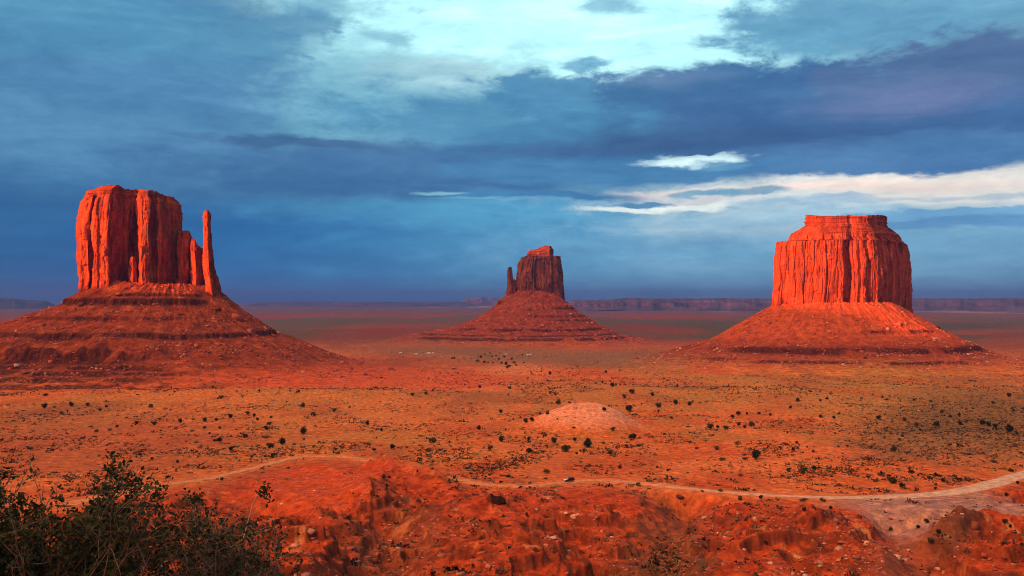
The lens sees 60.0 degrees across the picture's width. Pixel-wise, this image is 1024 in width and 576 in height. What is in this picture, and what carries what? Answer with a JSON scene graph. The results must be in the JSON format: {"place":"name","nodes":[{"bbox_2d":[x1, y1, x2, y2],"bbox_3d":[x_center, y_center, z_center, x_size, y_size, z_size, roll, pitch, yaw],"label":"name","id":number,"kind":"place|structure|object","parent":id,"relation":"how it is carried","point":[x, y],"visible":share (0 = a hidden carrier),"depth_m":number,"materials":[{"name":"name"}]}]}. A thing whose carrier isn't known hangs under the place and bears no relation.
{"place":"outdoors","nodes":[
{"label":"outdoors","id":0,"kind":"place"},
{"bbox_2d":[0,298,54,308],"bbox_3d":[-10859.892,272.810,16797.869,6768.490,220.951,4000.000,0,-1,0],"label":"hills","id":1,"kind":"structure","parent":0,"point":[8,303],"depth_m":15678.12,"materials":[{"name":"stone"}]},
{"bbox_2d":[244,301,475,306],"bbox_3d":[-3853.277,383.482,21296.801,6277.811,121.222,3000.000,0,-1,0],"label":"hills","id":2,"kind":"structure","parent":0,"point":[368,304],"depth_m":20610.23,"materials":[{"name":"stone"}]},
{"bbox_2d":[461,297,501,305],"bbox_3d":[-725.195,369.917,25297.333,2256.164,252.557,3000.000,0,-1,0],"label":"hills","id":3,"kind":"structure","parent":0,"point":[483,301],"depth_m":24558.69,"materials":[{"name":"stone"}]},
{"bbox_2d":[0,302,1023,575],"bbox_3d":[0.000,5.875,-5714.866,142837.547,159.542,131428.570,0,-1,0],"label":"ground","id":4,"kind":"structure","parent":0,"point":[358,332],"depth_m":568.98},
{"bbox_2d":[0,438,193,575],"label":"desert bush","id":5,"kind":"object","parent":4,"relation":"on","point":[85,553],"visible":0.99,"depth_m":3.50,"materials":[{"name":"green plant"}]},
{"bbox_2d":[121,486,314,575],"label":"desert bush","id":6,"kind":"object","parent":4,"relation":"on","point":[213,563],"visible":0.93,"depth_m":3.68,"materials":[{"name":"green plant"}]},
{"bbox_2d":[178,488,205,574],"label":"dry stem","id":7,"kind":"object","parent":6,"relation":"attached to","point":[198,498],"visible":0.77,"depth_m":4.10,"materials":[{"name":"plant"}]},
{"bbox_2d":[239,480,272,554],"bbox_3d":[-1.180,1.115,3.987,0.079,0.478,0.233,-1,-1,39],"label":"dry stem","id":8,"kind":"object","parent":6,"relation":"on","point":[264,489],"visible":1,"depth_m":4.04,"materials":[{"name":"plant"}]},
{"bbox_2d":[0,185,444,393],"bbox_3d":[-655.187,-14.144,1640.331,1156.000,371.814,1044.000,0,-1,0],"label":"sandstone butte","id":9,"kind":"object","parent":4,"relation":"on","point":[138,241],"visible":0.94,"depth_m":1524.42,"materials":[{"name":"red stone"}]},
{"bbox_2d":[0,284,395,385],"bbox_3d":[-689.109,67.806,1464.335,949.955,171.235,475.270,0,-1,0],"label":"rubble","id":10,"kind":"object","parent":9,"relation":"on","point":[235,317],"visible":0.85,"depth_m":1457.88,"materials":[{"name":"stone"}]},
{"bbox_2d":[266,443,273,447],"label":"juniper tree","id":11,"kind":"object","parent":4,"relation":"on","point":[269,445],"visible":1,"depth_m":612.46,"materials":[{"name":"green plant"}]},
{"bbox_2d":[278,437,285,444],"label":"juniper tree","id":12,"kind":"object","parent":4,"relation":"on","point":[282,441],"visible":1,"depth_m":634.62,"materials":[{"name":"green plant"}]},
{"bbox_2d":[300,427,306,433],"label":"juniper tree","id":13,"kind":"object","parent":4,"relation":"on","point":[303,429],"visible":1,"depth_m":704.08,"materials":[{"name":"green plant"}]},
{"bbox_2d":[428,438,436,442],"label":"juniper tree","id":14,"kind":"object","parent":4,"relation":"on","point":[432,440],"visible":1,"depth_m":638.22,"materials":[{"name":"green plant"}]},
{"bbox_2d":[490,493,505,504],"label":"rock outcrop","id":15,"kind":"object","parent":4,"relation":"on","point":[498,500],"visible":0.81,"depth_m":334.65,"materials":[{"name":"stone"}]},
{"bbox_2d":[0,366,1023,575],"bbox_3d":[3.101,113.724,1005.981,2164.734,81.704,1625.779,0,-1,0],"label":"desert scrub","id":16,"kind":"object","parent":4,"relation":"on","point":[658,568],"visible":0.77,"depth_m":575.87,"materials":[{"name":"green plant"}]},
{"bbox_2d":[0,347,1023,398],"bbox_3d":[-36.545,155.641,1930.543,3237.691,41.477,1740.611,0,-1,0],"label":"desert scrub","id":17,"kind":"object","parent":4,"relation":"on","point":[717,387],"visible":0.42,"depth_m":1264.39,"materials":[{"name":"green plant"}]},
{"bbox_2d":[3,457,1023,575],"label":"rubble","id":18,"kind":"object","parent":4,"relation":"on","point":[974,526],"visible":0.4,"depth_m":268.99,"materials":[{"name":"stone"}]},
{"bbox_2d":[388,293,645,344],"bbox_3d":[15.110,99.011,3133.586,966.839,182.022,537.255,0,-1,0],"label":"rubble","id":19,"kind":"object","parent":4,"relation":"on","point":[557,323],"visible":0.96,"depth_m":3129.43,"materials":[{"name":"stone"}]},
{"bbox_2d":[380,245,669,346],"bbox_3d":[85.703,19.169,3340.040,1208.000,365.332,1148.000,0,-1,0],"label":"sandstone butte","id":20,"kind":"object","parent":4,"relation":"on","point":[540,270],"visible":0.97,"depth_m":3174.32,"materials":[{"name":"red stone"}]},
{"bbox_2d":[561,444,570,451],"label":"juniper tree","id":21,"kind":"object","parent":4,"relation":"on","point":[566,447],"visible":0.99,"depth_m":604.15,"materials":[{"name":"green plant"}]},
{"bbox_2d":[583,437,591,447],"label":"juniper tree","id":22,"kind":"object","parent":4,"relation":"on","point":[587,443],"visible":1,"depth_m":626.01,"materials":[{"name":"green plant"}]},
{"bbox_2d":[625,405,632,411],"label":"juniper tree","id":23,"kind":"object","parent":4,"relation":"on","point":[629,407],"visible":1,"depth_m":903.29,"materials":[{"name":"green plant"}]},
{"bbox_2d":[628,433,636,439],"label":"juniper tree","id":24,"kind":"object","parent":4,"relation":"on","point":[633,436],"visible":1,"depth_m":675.26,"materials":[{"name":"green plant"}]},
{"bbox_2d":[752,449,761,459],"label":"juniper tree","id":25,"kind":"object","parent":4,"relation":"on","point":[755,454],"visible":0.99,"depth_m":537.81,"materials":[{"name":"green plant"}]},
{"bbox_2d":[798,467,807,473],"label":"juniper tree","id":26,"kind":"object","parent":4,"relation":"on","point":[802,469],"visible":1,"depth_m":479.04,"materials":[{"name":"green plant"}]},
{"bbox_2d":[602,215,1023,376],"bbox_3d":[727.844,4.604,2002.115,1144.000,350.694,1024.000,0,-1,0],"label":"sandstone butte","id":27,"kind":"object","parent":4,"relation":"on","point":[849,266],"visible":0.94,"depth_m":1909.96,"materials":[{"name":"red stone"}]},
{"bbox_2d":[618,303,1023,372],"bbox_3d":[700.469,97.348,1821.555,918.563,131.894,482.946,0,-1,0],"label":"rubble","id":28,"kind":"object","parent":4,"relation":"on","point":[899,323],"visible":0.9,"depth_m":1803.44,"materials":[{"name":"stone"}]},
{"bbox_2d":[887,476,896,483],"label":"juniper tree","id":29,"kind":"object","parent":4,"relation":"on","point":[892,479],"visible":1,"depth_m":427.52,"materials":[{"name":"green plant"}]},
{"bbox_2d":[890,445,896,451],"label":"juniper tree","id":30,"kind":"object","parent":4,"relation":"on","point":[893,448],"visible":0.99,"depth_m":580.05,"materials":[{"name":"green plant"}]},
{"bbox_2d":[932,421,939,425],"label":"juniper tree","id":31,"kind":"object","parent":4,"relation":"on","point":[936,423],"visible":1,"depth_m":747.85,"materials":[{"name":"green plant"}]},
{"bbox_2d":[1005,423,1013,431],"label":"juniper tree","id":32,"kind":"object","parent":4,"relation":"on","point":[1009,427],"visible":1,"depth_m":685.60,"materials":[{"name":"green plant"}]},
{"bbox_2d":[0,0,1023,301],"label":"sky","id":33,"kind":"structure","parent":0,"point":[334,150],"materials":[{"name":"blue"}]},
{"bbox_2d":[60,455,1023,505],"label":"dirt road","id":34,"kind":"structure","parent":0,"point":[998,481],"depth_m":422.26,"materials":[{"name":"beige soil"}]},
{"bbox_2d":[563,477,574,481],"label":"car","id":35,"kind":"object","parent":34,"relation":"on","point":[567,479],"visible":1,"depth_m":437.24,"materials":[{"name":"black paint"}]},
{"bbox_2d":[568,298,1023,310],"bbox_3d":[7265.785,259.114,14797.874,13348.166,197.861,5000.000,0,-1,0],"label":"hills","id":36,"kind":"structure","parent":0,"point":[759,304],"depth_m":13038.08,"materials":[{"name":"stone"}]}
]}

